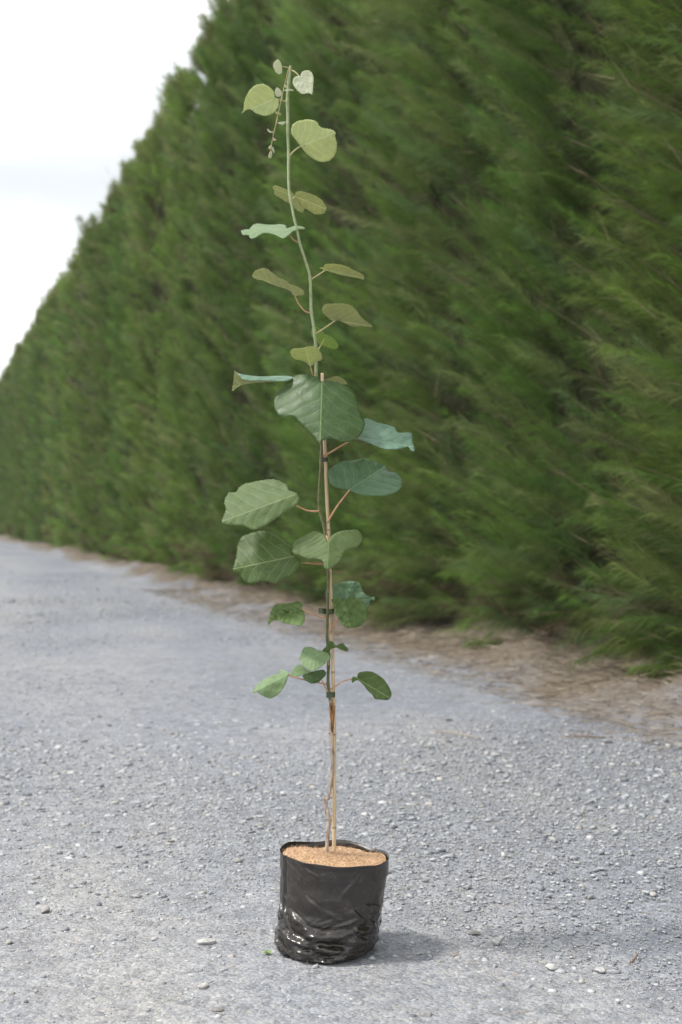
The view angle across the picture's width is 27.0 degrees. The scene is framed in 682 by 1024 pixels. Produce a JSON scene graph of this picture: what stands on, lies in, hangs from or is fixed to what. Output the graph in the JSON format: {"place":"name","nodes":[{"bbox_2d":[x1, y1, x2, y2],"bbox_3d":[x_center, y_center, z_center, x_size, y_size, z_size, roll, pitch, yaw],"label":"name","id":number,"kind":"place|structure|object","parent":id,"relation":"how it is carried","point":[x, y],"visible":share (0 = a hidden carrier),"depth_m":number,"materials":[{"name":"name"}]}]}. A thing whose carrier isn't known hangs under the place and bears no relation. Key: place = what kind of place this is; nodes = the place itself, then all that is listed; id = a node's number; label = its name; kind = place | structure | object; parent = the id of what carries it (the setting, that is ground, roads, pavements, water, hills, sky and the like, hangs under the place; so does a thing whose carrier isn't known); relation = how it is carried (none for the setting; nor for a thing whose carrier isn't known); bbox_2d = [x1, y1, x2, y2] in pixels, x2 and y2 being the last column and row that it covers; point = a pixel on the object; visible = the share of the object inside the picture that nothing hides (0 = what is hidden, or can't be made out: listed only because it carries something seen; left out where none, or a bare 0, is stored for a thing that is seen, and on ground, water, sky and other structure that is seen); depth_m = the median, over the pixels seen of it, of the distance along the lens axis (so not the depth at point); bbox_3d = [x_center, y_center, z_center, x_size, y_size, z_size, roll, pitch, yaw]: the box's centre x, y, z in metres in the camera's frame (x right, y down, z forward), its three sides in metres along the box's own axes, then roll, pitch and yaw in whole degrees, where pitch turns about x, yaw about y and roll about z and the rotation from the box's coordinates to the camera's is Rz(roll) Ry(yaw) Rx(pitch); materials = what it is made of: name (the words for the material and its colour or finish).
{"place":"outdoors","nodes":[
{"label":"outdoors","id":0,"kind":"place"},
{"bbox_2d":[0,0,255,378],"label":"sky","id":1,"kind":"structure","parent":0,"point":[77,77],"materials":[{"name":"white"}]},
{"bbox_2d":[0,534,681,1023],"bbox_3d":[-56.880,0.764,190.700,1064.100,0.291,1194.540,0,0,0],"label":"ground","id":2,"kind":"structure","parent":0,"point":[384,998],"depth_m":3.81,"materials":[{"name":"grey gravel"}]},
{"bbox_2d":[41,906,49,912],"bbox_3d":[-0.609,0.820,2.933,0.020,0.014,0.020,0,0,-20],"label":"stone","id":3,"kind":"object","parent":2,"relation":"on","point":[44,909],"visible":1,"depth_m":2.93,"materials":[{"name":"white stone"}]},
{"bbox_2d":[197,982,207,989],"bbox_3d":[-0.238,0.823,2.467,0.015,0.008,0.024,0,0,26],"label":"stone","id":4,"kind":"object","parent":2,"relation":"on","point":[201,986],"visible":1,"depth_m":2.46,"materials":[{"name":"white stone"}]},
{"bbox_2d":[197,938,216,944],"bbox_3d":[-0.257,0.821,2.720,0.023,0.012,0.035,0,0,44],"label":"stone","id":5,"kind":"object","parent":2,"relation":"on","point":[207,941],"visible":1,"depth_m":2.71,"materials":[{"name":"white stone"}]},
{"bbox_2d":[211,1007,223,1011],"bbox_3d":[-0.204,0.823,2.354,0.022,0.007,0.015,0,0,0],"label":"stone","id":6,"kind":"object","parent":2,"relation":"on","point":[218,1009],"visible":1,"depth_m":2.35,"materials":[{"name":"grey stone"}]},
{"bbox_2d":[274,839,388,963],"bbox_3d":[-0.018,0.726,2.679,0.218,0.198,0.206,0,0,0],"label":"grow bag","id":7,"kind":"object","parent":2,"relation":"on","point":[330,907],"visible":0.97,"depth_m":2.60,"materials":[{"name":"black plastic"}]},
{"bbox_2d":[222,59,414,852],"bbox_3d":[-0.044,-0.094,2.659,0.354,1.513,0.154,0,0,-15],"label":"kiwifruit vine","id":8,"kind":"object","parent":7,"relation":"in","point":[318,408],"visible":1,"depth_m":2.66,"materials":[{"name":"green plant"}]},
{"bbox_2d":[321,373,335,851],"bbox_3d":[-0.024,0.208,2.684,0.030,0.940,0.009,0,0,0],"label":"bamboo stake","id":9,"kind":"object","parent":7,"relation":"in","point":[328,530],"visible":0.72,"depth_m":2.68,"materials":[{"name":"beige wood"}]},
{"bbox_2d":[319,457,327,461],"bbox_3d":[-0.033,-0.099,2.681,0.016,0.009,0.012,0,0,0],"label":"plant tie","id":10,"kind":"object","parent":9,"relation":"attached to","point":[324,459],"visible":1,"depth_m":2.67,"materials":[{"name":"plastic"}]},
{"bbox_2d":[319,608,333,613],"bbox_3d":[-0.028,0.186,2.679,0.031,0.013,0.014,0,0,-16],"label":"plant tie","id":11,"kind":"object","parent":9,"relation":"attached to","point":[323,611],"visible":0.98,"depth_m":2.67,"materials":[{"name":"green plastic"}]},
{"bbox_2d":[326,692,334,697],"bbox_3d":[-0.020,0.344,2.681,0.017,0.011,0.012,0,0,0],"label":"plant tie","id":12,"kind":"object","parent":9,"relation":"attached to","point":[330,695],"visible":1,"depth_m":2.67,"materials":[{"name":"green plastic"}]},
{"bbox_2d":[0,0,681,682],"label":"hedge","id":13,"kind":"object","parent":2,"relation":"on","point":[494,186],"visible":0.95,"depth_m":9.66,"materials":[{"name":"green plant"}]},
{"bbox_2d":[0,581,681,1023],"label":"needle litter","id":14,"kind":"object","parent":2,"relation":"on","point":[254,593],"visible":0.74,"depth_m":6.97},
{"bbox_2d":[421,1010,431,1016],"bbox_3d":[0.140,0.823,2.330,0.019,0.009,0.018,0,0,0],"label":"stone","id":15,"kind":"object","parent":2,"relation":"on","point":[425,1013],"visible":1,"depth_m":2.32,"materials":[{"name":"grey stone"}]},
{"bbox_2d":[434,731,478,737],"bbox_3d":[0.427,0.815,5.229,0.013,0.010,0.217,0,0,-45],"label":"stick","id":16,"kind":"object","parent":2,"relation":"on","point":[456,733],"visible":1,"depth_m":5.24,"materials":[{"name":"beige plant"}]},
{"bbox_2d":[467,931,480,934],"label":"stone","id":17,"kind":"object","parent":2,"relation":"on","point":[475,933],"visible":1,"depth_m":2.78,"materials":[{"name":"grey stone"}]},
{"bbox_2d":[492,937,502,945],"bbox_3d":[0.299,0.819,2.715,0.023,0.015,0.012,0,0,-33],"label":"stone","id":18,"kind":"object","parent":2,"relation":"on","point":[497,941],"visible":1,"depth_m":2.71,"materials":[{"name":"grey stone"}]},
{"bbox_2d":[545,963,556,969],"bbox_3d":[0.379,0.822,2.568,0.019,0.009,0.019,0,0,-26],"label":"stone","id":19,"kind":"object","parent":2,"relation":"on","point":[550,966],"visible":1,"depth_m":2.56,"materials":[{"name":"white stone"}]},
{"bbox_2d":[564,735,606,737],"bbox_3d":[0.887,0.816,5.170,0.155,0.012,0.027,0,0,16],"label":"stick","id":20,"kind":"object","parent":2,"relation":"on","point":[584,736],"visible":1,"depth_m":5.16,"materials":[{"name":"beige plant"}]},
{"bbox_2d":[595,967,604,972],"bbox_3d":[0.464,0.823,2.553,0.017,0.008,0.022,0,0,0],"label":"stone","id":21,"kind":"object","parent":2,"relation":"on","point":[600,969],"visible":1,"depth_m":2.55,"materials":[{"name":"white stone"}]}
]}

